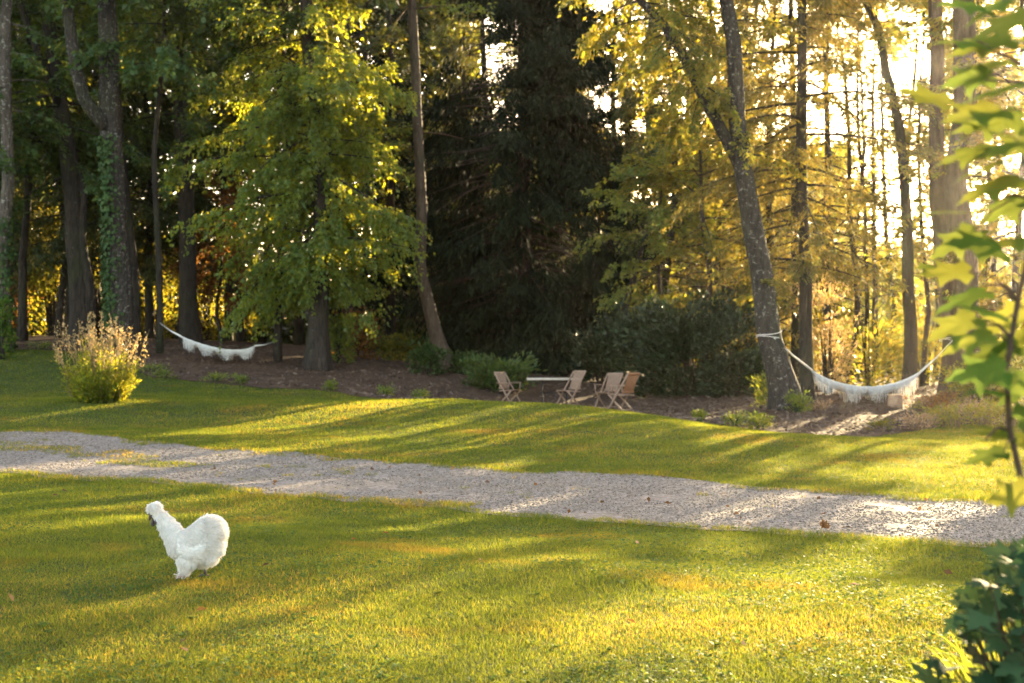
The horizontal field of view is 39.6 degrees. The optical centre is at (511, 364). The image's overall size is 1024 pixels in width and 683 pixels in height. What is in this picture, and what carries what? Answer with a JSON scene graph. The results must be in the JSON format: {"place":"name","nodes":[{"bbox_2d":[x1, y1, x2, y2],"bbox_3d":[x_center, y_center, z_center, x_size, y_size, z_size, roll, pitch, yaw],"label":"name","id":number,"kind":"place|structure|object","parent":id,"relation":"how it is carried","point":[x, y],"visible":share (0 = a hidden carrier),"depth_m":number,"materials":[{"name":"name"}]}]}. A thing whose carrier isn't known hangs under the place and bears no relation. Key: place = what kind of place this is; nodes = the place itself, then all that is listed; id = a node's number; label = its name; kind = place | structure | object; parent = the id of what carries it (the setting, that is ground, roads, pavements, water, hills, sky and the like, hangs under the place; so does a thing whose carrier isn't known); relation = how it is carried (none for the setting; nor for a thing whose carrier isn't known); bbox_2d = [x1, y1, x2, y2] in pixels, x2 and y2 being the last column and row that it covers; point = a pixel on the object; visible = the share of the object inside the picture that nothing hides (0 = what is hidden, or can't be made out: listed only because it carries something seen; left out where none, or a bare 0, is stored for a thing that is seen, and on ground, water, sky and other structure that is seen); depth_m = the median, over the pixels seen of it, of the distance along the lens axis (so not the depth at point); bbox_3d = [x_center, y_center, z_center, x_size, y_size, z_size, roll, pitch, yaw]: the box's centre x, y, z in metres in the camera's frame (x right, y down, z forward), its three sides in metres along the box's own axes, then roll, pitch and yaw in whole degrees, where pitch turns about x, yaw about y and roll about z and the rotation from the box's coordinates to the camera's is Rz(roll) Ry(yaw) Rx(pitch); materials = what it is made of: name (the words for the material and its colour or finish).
{"place":"outdoors","nodes":[
{"label":"outdoors","id":0,"kind":"place"},
{"bbox_2d":[0,348,1023,682],"bbox_3d":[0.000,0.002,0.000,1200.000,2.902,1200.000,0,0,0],"label":"lawn","id":1,"kind":"structure","parent":0,"point":[254,409],"depth_m":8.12,"materials":[{"name":"plant"}]},
{"bbox_2d":[0,288,18,360],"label":"sapling","id":2,"kind":"object","parent":1,"relation":"on","point":[3,323],"visible":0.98,"depth_m":39.49,"materials":[{"name":"green plant"}]},
{"bbox_2d":[0,0,92,352],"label":"oak tree","id":3,"kind":"object","parent":1,"relation":"on","point":[7,150],"visible":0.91,"depth_m":41.88,"materials":[{"name":"green plant"}]},
{"bbox_2d":[50,311,149,402],"bbox_3d":[-7.841,-0.117,27.050,1.868,1.844,1.602,0,0,0],"label":"grass clump","id":4,"kind":"object","parent":1,"relation":"on","point":[100,381],"visible":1,"depth_m":26.73,"materials":[{"name":"green plant"}]},
{"bbox_2d":[145,501,228,579],"bbox_3d":[-1.763,0.954,7.722,0.466,0.441,0.208,0,0,0],"label":"silkie chicken","id":5,"kind":"object","parent":1,"relation":"on","point":[200,543],"visible":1,"depth_m":7.67},
{"bbox_2d":[15,0,580,352],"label":"wood","id":6,"kind":"object","parent":1,"relation":"on","point":[401,327],"visible":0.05,"depth_m":60.17,"materials":[{"name":"green plant"}]},
{"bbox_2d":[0,345,1003,652],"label":"fallen leaves","id":7,"kind":"object","parent":1,"relation":"on","point":[948,571],"visible":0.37,"depth_m":13.02,"materials":[{"name":"brown plant"}]},
{"bbox_2d":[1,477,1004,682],"bbox_3d":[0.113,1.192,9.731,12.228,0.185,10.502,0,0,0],"label":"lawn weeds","id":8,"kind":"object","parent":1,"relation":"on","point":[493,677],"visible":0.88,"depth_m":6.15,"materials":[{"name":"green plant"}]},
{"bbox_2d":[0,433,1022,682],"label":"clover","id":9,"kind":"object","parent":1,"relation":"on","point":[636,567],"visible":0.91,"depth_m":7.61,"materials":[{"name":"green plant"}]},
{"bbox_2d":[400,128,1023,371],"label":"wood","id":10,"kind":"object","parent":1,"relation":"on","point":[1000,263],"visible":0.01,"depth_m":96.98,"materials":[{"name":"yellow plant"}]},
{"bbox_2d":[876,0,1023,517],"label":"maple sapling","id":11,"kind":"object","parent":1,"relation":"on","point":[989,120],"visible":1,"depth_m":2.67,"materials":[{"name":"green plant"}]},
{"bbox_2d":[896,632,1003,682],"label":"grass tuft","id":12,"kind":"object","parent":1,"relation":"on","point":[962,670],"visible":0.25,"depth_m":4.55,"materials":[{"name":"yellow plant"}]},
{"bbox_2d":[909,535,1023,682],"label":"broadleaf bush","id":13,"kind":"object","parent":1,"relation":"on","point":[989,616],"visible":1,"depth_m":3.21,"materials":[{"name":"green plant"}]},
{"bbox_2d":[0,430,1023,547],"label":"gravel path","id":14,"kind":"structure","parent":0,"point":[303,485],"depth_m":13.82,"materials":[{"name":"grey gravel"}]},
{"bbox_2d":[15,335,1023,436],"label":"forest floor","id":15,"kind":"structure","parent":0,"point":[218,360],"depth_m":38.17,"materials":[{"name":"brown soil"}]},
{"bbox_2d":[0,0,79,224],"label":"beech tree","id":16,"kind":"object","parent":15,"relation":"on","point":[27,146],"visible":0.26,"depth_m":44.53,"materials":[{"name":"green plant"}]},
{"bbox_2d":[16,211,64,334],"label":"undergrowth bush","id":17,"kind":"object","parent":15,"relation":"on","point":[37,301],"visible":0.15,"depth_m":55.89,"materials":[{"name":"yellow plant"}]},
{"bbox_2d":[0,20,85,331],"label":"fir tree","id":18,"kind":"object","parent":15,"relation":"on","point":[35,212],"visible":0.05,"depth_m":51.91,"materials":[{"name":"green plant"}]},
{"bbox_2d":[16,181,97,335],"bbox_3d":[-17.378,-4.302,53.967,3.070,6.711,2.413,0,0,22],"label":"undergrowth bush","id":19,"kind":"object","parent":15,"relation":"on","point":[50,313],"visible":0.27,"depth_m":53.89,"materials":[{"name":"green plant"}]},
{"bbox_2d":[0,0,138,340],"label":"beech tree","id":20,"kind":"object","parent":15,"relation":"on","point":[51,153],"visible":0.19,"depth_m":47.07,"materials":[{"name":"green plant"}]},
{"bbox_2d":[0,2,147,336],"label":"fir tree","id":21,"kind":"object","parent":15,"relation":"on","point":[40,246],"visible":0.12,"depth_m":51.51,"materials":[{"name":"green plant"}]},
{"bbox_2d":[12,0,141,337],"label":"beech tree","id":22,"kind":"object","parent":15,"relation":"on","point":[59,317],"visible":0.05,"depth_m":50.92,"materials":[{"name":"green plant"}]},
{"bbox_2d":[0,0,174,345],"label":"oak tree","id":23,"kind":"object","parent":15,"relation":"on","point":[82,297],"visible":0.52,"depth_m":44.22,"materials":[{"name":"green plant"}]},
{"bbox_2d":[16,17,173,336],"bbox_3d":[-16.957,-10.453,58.032,6.372,19.242,7.725,0,0,25],"label":"beech tree","id":24,"kind":"object","parent":15,"relation":"on","point":[99,299],"visible":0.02,"depth_m":57.78,"materials":[{"name":"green plant"}]},
{"bbox_2d":[61,0,139,359],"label":"oak tree","id":25,"kind":"object","parent":15,"relation":"on","point":[117,295],"visible":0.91,"depth_m":39.73,"materials":[{"name":"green plant"}]},
{"bbox_2d":[18,0,189,342],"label":"beech tree","id":26,"kind":"object","parent":15,"relation":"on","point":[131,241],"visible":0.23,"depth_m":45.37,"materials":[{"name":"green plant"}]},
{"bbox_2d":[10,1,203,307],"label":"fir tree","id":27,"kind":"object","parent":15,"relation":"on","point":[172,219],"visible":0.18,"depth_m":49.66,"materials":[{"name":"green plant"}]},
{"bbox_2d":[79,9,229,338],"bbox_3d":[-13.534,-9.327,52.671,6.506,17.257,6.127,0,0,0],"label":"fir tree","id":28,"kind":"object","parent":15,"relation":"on","point":[150,277],"visible":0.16,"depth_m":52.81,"materials":[{"name":"green plant"}]},
{"bbox_2d":[160,323,272,360],"bbox_3d":[-8.499,-0.657,40.230,3.271,1.123,1.354,0,0,0],"label":"hammock","id":29,"kind":"object","parent":28,"relation":"hanging from","point":[225,352],"visible":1,"depth_m":39.68,"materials":[{"name":"fabric"}]},
{"bbox_2d":[132,211,178,337],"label":"undergrowth bush","id":30,"kind":"object","parent":15,"relation":"on","point":[142,291],"visible":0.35,"depth_m":55.91,"materials":[{"name":"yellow plant"}]},
{"bbox_2d":[55,0,274,343],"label":"fir tree","id":31,"kind":"object","parent":15,"relation":"on","point":[189,321],"visible":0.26,"depth_m":46.76,"materials":[{"name":"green plant"}]},
{"bbox_2d":[47,0,296,352],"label":"beech tree","id":32,"kind":"object","parent":15,"relation":"on","point":[143,68],"visible":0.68,"depth_m":40.90,"materials":[{"name":"green plant"}]},
{"bbox_2d":[120,5,262,338],"bbox_3d":[-12.373,-9.740,53.709,7.125,18.092,7.221,0,0,-39],"label":"beech tree","id":33,"kind":"object","parent":15,"relation":"on","point":[197,187],"visible":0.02,"depth_m":53.42,"materials":[{"name":"green plant"}]},
{"bbox_2d":[166,234,235,340],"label":"undergrowth bush","id":34,"kind":"object","parent":15,"relation":"on","point":[205,323],"visible":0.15,"depth_m":55.82,"materials":[{"name":"yellow plant"}]},
{"bbox_2d":[138,0,290,340],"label":"fir tree","id":35,"kind":"object","parent":15,"relation":"on","point":[199,200],"visible":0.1,"depth_m":52.47,"materials":[{"name":"green plant"}]},
{"bbox_2d":[162,168,290,341],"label":"beech tree","id":36,"kind":"object","parent":15,"relation":"on","point":[209,288],"visible":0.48,"depth_m":49.80,"materials":[{"name":"green plant"}]},
{"bbox_2d":[159,0,331,341],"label":"beech tree","id":37,"kind":"object","parent":15,"relation":"on","point":[240,336],"visible":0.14,"depth_m":51.93,"materials":[{"name":"green plant"}]},
{"bbox_2d":[206,6,339,342],"bbox_3d":[-9.463,-10.142,58.183,7.530,19.135,6.005,0,0,0],"label":"beech tree","id":38,"kind":"object","parent":15,"relation":"on","point":[261,339],"visible":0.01,"depth_m":57.88,"materials":[{"name":"green plant"}]},
{"bbox_2d":[162,0,397,362],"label":"beech tree","id":39,"kind":"object","parent":15,"relation":"on","point":[204,31],"visible":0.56,"depth_m":40.66,"materials":[{"name":"green plant"}]},
{"bbox_2d":[159,0,435,371],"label":"hornbeam tree","id":40,"kind":"object","parent":15,"relation":"on","point":[321,111],"visible":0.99,"depth_m":39.66,"materials":[{"name":"green plant"}]},
{"bbox_2d":[218,0,384,345],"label":"fir tree","id":41,"kind":"object","parent":15,"relation":"on","point":[299,334],"visible":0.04,"depth_m":54.84,"materials":[{"name":"green plant"}]},
{"bbox_2d":[328,250,359,363],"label":"sapling","id":42,"kind":"object","parent":15,"relation":"on","point":[336,332],"visible":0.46,"depth_m":41.86,"materials":[{"name":"green plant"}]},
{"bbox_2d":[272,0,440,348],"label":"beech tree","id":43,"kind":"object","parent":15,"relation":"on","point":[383,32],"visible":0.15,"depth_m":49.56,"materials":[{"name":"green plant"}]},
{"bbox_2d":[329,305,383,359],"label":"shrub","id":44,"kind":"object","parent":15,"relation":"on","point":[362,341],"visible":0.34,"depth_m":43.94,"materials":[{"name":"green plant"}]},
{"bbox_2d":[304,0,434,350],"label":"beech tree","id":45,"kind":"object","parent":15,"relation":"on","point":[431,69],"visible":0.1,"depth_m":57.88,"materials":[{"name":"green plant"}]},
{"bbox_2d":[329,0,442,351],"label":"fir tree","id":46,"kind":"object","parent":15,"relation":"on","point":[391,297],"visible":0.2,"depth_m":52.81,"materials":[{"name":"green plant"}]},
{"bbox_2d":[365,330,428,361],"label":"shrub","id":47,"kind":"object","parent":15,"relation":"on","point":[389,346],"visible":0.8,"depth_m":44.83,"materials":[{"name":"green plant"}]},
{"bbox_2d":[405,335,451,375],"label":"ivy bush","id":48,"kind":"object","parent":15,"relation":"on","point":[426,355],"visible":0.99,"depth_m":40.97,"materials":[{"name":"green plant"}]},
{"bbox_2d":[372,0,496,369],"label":"beech tree","id":49,"kind":"object","parent":15,"relation":"on","point":[435,331],"visible":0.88,"depth_m":42.89,"materials":[{"name":"brown plant"}]},
{"bbox_2d":[393,2,517,246],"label":"beech tree","id":50,"kind":"object","parent":15,"relation":"on","point":[429,34],"visible":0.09,"depth_m":57.35,"materials":[{"name":"green plant"}]},
{"bbox_2d":[406,0,559,280],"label":"tree","id":51,"kind":"object","parent":15,"relation":"on","point":[464,61],"visible":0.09,"depth_m":52.90,"materials":[{"name":"green plant"}]},
{"bbox_2d":[456,350,546,392],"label":"shrub","id":52,"kind":"object","parent":15,"relation":"on","point":[484,371],"visible":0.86,"depth_m":39.24,"materials":[{"name":"green plant"}]},
{"bbox_2d":[383,0,666,376],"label":"conifer tree","id":53,"kind":"object","parent":15,"relation":"on","point":[487,312],"visible":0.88,"depth_m":45.43,"materials":[{"name":"green plant"}]},
{"bbox_2d":[556,370,586,406],"bbox_3d":[1.432,0.598,34.829,0.638,0.931,0.477,0,0,-38],"label":"garden chair","id":54,"kind":"object","parent":15,"relation":"on","point":[576,384],"visible":0.88,"depth_m":34.91,"materials":[{"name":"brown wood"}]},
{"bbox_2d":[561,321,630,382],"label":"laurel shrub","id":55,"kind":"object","parent":15,"relation":"on","point":[596,361],"visible":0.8,"depth_m":41.73,"materials":[{"name":"green plant"}]},
{"bbox_2d":[552,0,685,356],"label":"fir tree","id":56,"kind":"object","parent":15,"relation":"on","point":[613,97],"visible":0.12,"depth_m":47.34,"materials":[{"name":"green plant"}]},
{"bbox_2d":[607,372,640,411],"bbox_3d":[2.571,0.647,32.869,0.651,0.950,0.572,0,0,40],"label":"garden chair","id":57,"kind":"object","parent":15,"relation":"on","point":[631,380],"visible":0.91,"depth_m":32.76,"materials":[{"name":"brown wood"}]},
{"bbox_2d":[563,1,692,370],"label":"fir tree","id":58,"kind":"object","parent":15,"relation":"on","point":[658,98],"visible":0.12,"depth_m":51.72,"materials":[{"name":"green plant"}]},
{"bbox_2d":[587,294,691,390],"bbox_3d":[3.850,-0.600,39.671,3.489,2.835,2.443,0,0,0],"label":"laurel shrub","id":59,"kind":"object","parent":15,"relation":"on","point":[655,310],"visible":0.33,"depth_m":39.49,"materials":[{"name":"green plant"}]},
{"bbox_2d":[574,137,746,380],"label":"beech tree","id":60,"kind":"object","parent":15,"relation":"on","point":[661,214],"visible":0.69,"depth_m":41.70,"materials":[{"name":"green plant"}]},
{"bbox_2d":[601,0,737,370],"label":"fir tree","id":61,"kind":"object","parent":15,"relation":"on","point":[689,281],"visible":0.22,"depth_m":45.85,"materials":[{"name":"green plant"}]},
{"bbox_2d":[597,286,756,398],"bbox_3d":[4.540,-0.551,37.547,4.641,3.008,2.420,0,0,0],"label":"laurel shrub","id":62,"kind":"object","parent":15,"relation":"on","point":[672,341],"visible":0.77,"depth_m":37.18,"materials":[{"name":"green plant"}]},
{"bbox_2d":[555,0,808,410],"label":"ash tree","id":63,"kind":"object","parent":15,"relation":"on","point":[735,140],"visible":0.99,"depth_m":29.84,"materials":[{"name":"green plant"}]},
{"bbox_2d":[756,330,781,337],"bbox_3d":[5.423,-0.649,30.000,0.549,0.173,0.551,0,0,0],"label":"rope","id":64,"kind":"object","parent":63,"relation":"attached to","point":[769,334],"visible":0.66,"depth_m":29.76,"materials":[{"name":"fabric"}]},
{"bbox_2d":[774,338,952,402],"bbox_3d":[7.920,0.145,31.644,6.179,1.488,0.557,0,0,-33],"label":"hammock","id":65,"kind":"object","parent":64,"relation":"hanging from","point":[864,391],"visible":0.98,"depth_m":31.36,"materials":[{"name":"fabric"}]},
{"bbox_2d":[597,0,789,365],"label":"beech tree","id":66,"kind":"object","parent":15,"relation":"on","point":[690,362],"visible":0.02,"depth_m":53.79,"materials":[{"name":"green plant"}]},
{"bbox_2d":[614,87,784,362],"bbox_3d":[5.419,-3.537,40.807,4.670,8.790,4.768,0,0,26],"label":"beech tree","id":67,"kind":"object","parent":15,"relation":"on","point":[667,177],"visible":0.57,"depth_m":40.95,"materials":[{"name":"green plant"}]},
{"bbox_2d":[656,0,791,341],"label":"fir tree","id":68,"kind":"object","parent":15,"relation":"on","point":[709,168],"visible":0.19,"depth_m":43.77,"materials":[{"name":"green plant"}]},
{"bbox_2d":[640,0,813,356],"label":"fir tree","id":69,"kind":"object","parent":15,"relation":"on","point":[703,262],"visible":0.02,"depth_m":49.95,"materials":[{"name":"green plant"}]},
{"bbox_2d":[689,306,765,396],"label":"laurel shrub","id":70,"kind":"object","parent":15,"relation":"on","point":[728,329],"visible":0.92,"depth_m":36.30,"materials":[{"name":"green plant"}]},
{"bbox_2d":[682,258,791,382],"bbox_3d":[6.788,-1.200,41.075,3.749,3.782,2.898,0,0,0],"label":"laurel shrub","id":71,"kind":"object","parent":15,"relation":"on","point":[733,345],"visible":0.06,"depth_m":40.74,"materials":[{"name":"green plant"}]},
{"bbox_2d":[661,1,860,344],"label":"beech tree","id":72,"kind":"object","parent":15,"relation":"on","point":[784,18],"visible":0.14,"depth_m":44.95,"materials":[{"name":"yellow plant"}]},
{"bbox_2d":[683,2,841,375],"bbox_3d":[8.914,-7.937,52.038,6.089,17.306,5.795,0,0,0],"label":"fir tree","id":73,"kind":"object","parent":15,"relation":"on","point":[768,13],"visible":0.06,"depth_m":51.47,"materials":[{"name":"green plant"}]},
{"bbox_2d":[783,389,814,412],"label":"weed clump","id":74,"kind":"object","parent":15,"relation":"on","point":[800,405],"visible":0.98,"depth_m":29.27,"materials":[{"name":"green plant"}]},
{"bbox_2d":[708,0,890,379],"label":"fir tree","id":75,"kind":"object","parent":15,"relation":"on","point":[793,326],"visible":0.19,"depth_m":39.94,"materials":[{"name":"green plant"}]},
{"bbox_2d":[660,0,968,399],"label":"larch tree","id":76,"kind":"object","parent":15,"relation":"on","point":[803,271],"visible":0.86,"depth_m":33.35,"materials":[{"name":"yellow plant"}]},
{"bbox_2d":[787,258,859,392],"bbox_3d":[7.850,-1.035,35.507,1.872,3.641,1.654,0,0,-23],"label":"dry bush","id":77,"kind":"object","parent":15,"relation":"on","point":[831,364],"visible":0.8,"depth_m":35.45,"materials":[{"name":"yellow plant"}]},
{"bbox_2d":[730,0,927,380],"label":"fir tree","id":78,"kind":"object","parent":15,"relation":"on","point":[827,308],"visible":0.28,"depth_m":38.91,"materials":[{"name":"green plant"}]},
{"bbox_2d":[773,1,886,341],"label":"beech tree","id":79,"kind":"object","parent":15,"relation":"on","point":[785,215],"visible":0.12,"depth_m":47.04,"materials":[{"name":"green plant"}]},
{"bbox_2d":[788,38,924,377],"bbox_3d":[12.508,-6.029,52.247,5.714,13.615,5.754,0,0,38],"label":"beech tree","id":80,"kind":"object","parent":15,"relation":"on","point":[894,61],"visible":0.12,"depth_m":52.07,"materials":[{"name":"yellow plant"}]},
{"bbox_2d":[764,0,951,383],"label":"beech tree","id":81,"kind":"object","parent":15,"relation":"on","point":[848,154],"visible":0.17,"depth_m":39.89,"materials":[{"name":"yellow plant"}]},
{"bbox_2d":[774,0,946,379],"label":"beech tree","id":82,"kind":"object","parent":15,"relation":"on","point":[861,173],"visible":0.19,"depth_m":42.85,"materials":[{"name":"yellow plant"}]},
{"bbox_2d":[808,10,933,378],"bbox_3d":[13.052,-5.906,50.125,5.594,13.364,5.491,0,0,0],"label":"beech tree","id":83,"kind":"object","parent":15,"relation":"on","point":[903,54],"visible":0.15,"depth_m":49.95,"materials":[{"name":"yellow plant"}]},
{"bbox_2d":[817,8,927,379],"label":"beech tree","id":84,"kind":"object","parent":15,"relation":"on","point":[874,300],"visible":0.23,"depth_m":45.95,"materials":[{"name":"yellow plant"}]},
{"bbox_2d":[816,248,929,385],"bbox_3d":[9.656,-1.258,37.924,2.980,3.914,2.158,0,0,23],"label":"shrub","id":85,"kind":"object","parent":15,"relation":"on","point":[876,362],"visible":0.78,"depth_m":37.81,"materials":[{"name":"yellow plant"}]},
{"bbox_2d":[821,0,953,392],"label":"alder tree","id":86,"kind":"object","parent":15,"relation":"on","point":[910,355],"visible":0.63,"depth_m":34.39,"materials":[{"name":"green plant"}]},
{"bbox_2d":[878,249,941,384],"bbox_3d":[11.346,-1.354,38.881,2.242,4.047,1.847,0,0,-28],"label":"shrub","id":87,"kind":"object","parent":15,"relation":"on","point":[920,323],"visible":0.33,"depth_m":38.85,"materials":[{"name":"yellow plant"}]},
{"bbox_2d":[888,409,941,429],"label":"weed clump","id":88,"kind":"object","parent":15,"relation":"on","point":[913,420],"visible":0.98,"depth_m":25.54,"materials":[{"name":"brown plant"}]},
{"bbox_2d":[837,0,1006,385],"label":"beech tree","id":89,"kind":"object","parent":15,"relation":"on","point":[919,245],"visible":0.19,"depth_m":38.36,"materials":[{"name":"yellow plant"}]},
{"bbox_2d":[859,137,988,380],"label":"beech tree","id":90,"kind":"object","parent":15,"relation":"on","point":[936,302],"visible":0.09,"depth_m":44.90,"materials":[{"name":"yellow plant"}]},
{"bbox_2d":[838,0,1013,364],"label":"beech tree","id":91,"kind":"object","parent":15,"relation":"on","point":[916,45],"visible":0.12,"depth_m":41.95,"materials":[{"name":"yellow plant"}]},
{"bbox_2d":[866,0,1007,393],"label":"oak tree","id":92,"kind":"object","parent":15,"relation":"on","point":[939,221],"visible":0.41,"depth_m":33.63,"materials":[{"name":"brown plant"}]},
{"bbox_2d":[885,0,1023,305],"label":"beech tree","id":93,"kind":"object","parent":15,"relation":"on","point":[1014,4],"visible":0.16,"depth_m":36.71,"materials":[{"name":"yellow plant"}]},
{"bbox_2d":[890,0,1020,294],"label":"beech tree","id":94,"kind":"object","parent":15,"relation":"on","point":[981,180],"visible":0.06,"depth_m":42.15,"materials":[{"name":"yellow plant"}]},
{"bbox_2d":[893,0,1021,399],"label":"oak tree","id":95,"kind":"object","parent":15,"relation":"on","point":[954,191],"visible":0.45,"depth_m":32.38,"materials":[{"name":"brown plant"}]},
{"bbox_2d":[931,401,987,428],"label":"weed clump","id":96,"kind":"object","parent":15,"relation":"on","point":[951,421],"visible":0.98,"depth_m":25.95,"materials":[{"name":"green plant"}]},
{"bbox_2d":[908,0,1023,365],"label":"beech tree","id":97,"kind":"object","parent":15,"relation":"on","point":[972,139],"visible":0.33,"depth_m":33.01,"materials":[{"name":"yellow plant"}]},
{"bbox_2d":[926,360,1020,412],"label":"shrub","id":98,"kind":"object","parent":15,"relation":"on","point":[965,387],"visible":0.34,"depth_m":29.46,"materials":[{"name":"green plant"}]},
{"bbox_2d":[56,0,1023,330],"label":"sky","id":99,"kind":"structure","parent":0,"point":[926,64],"materials":[{"name":"white"}]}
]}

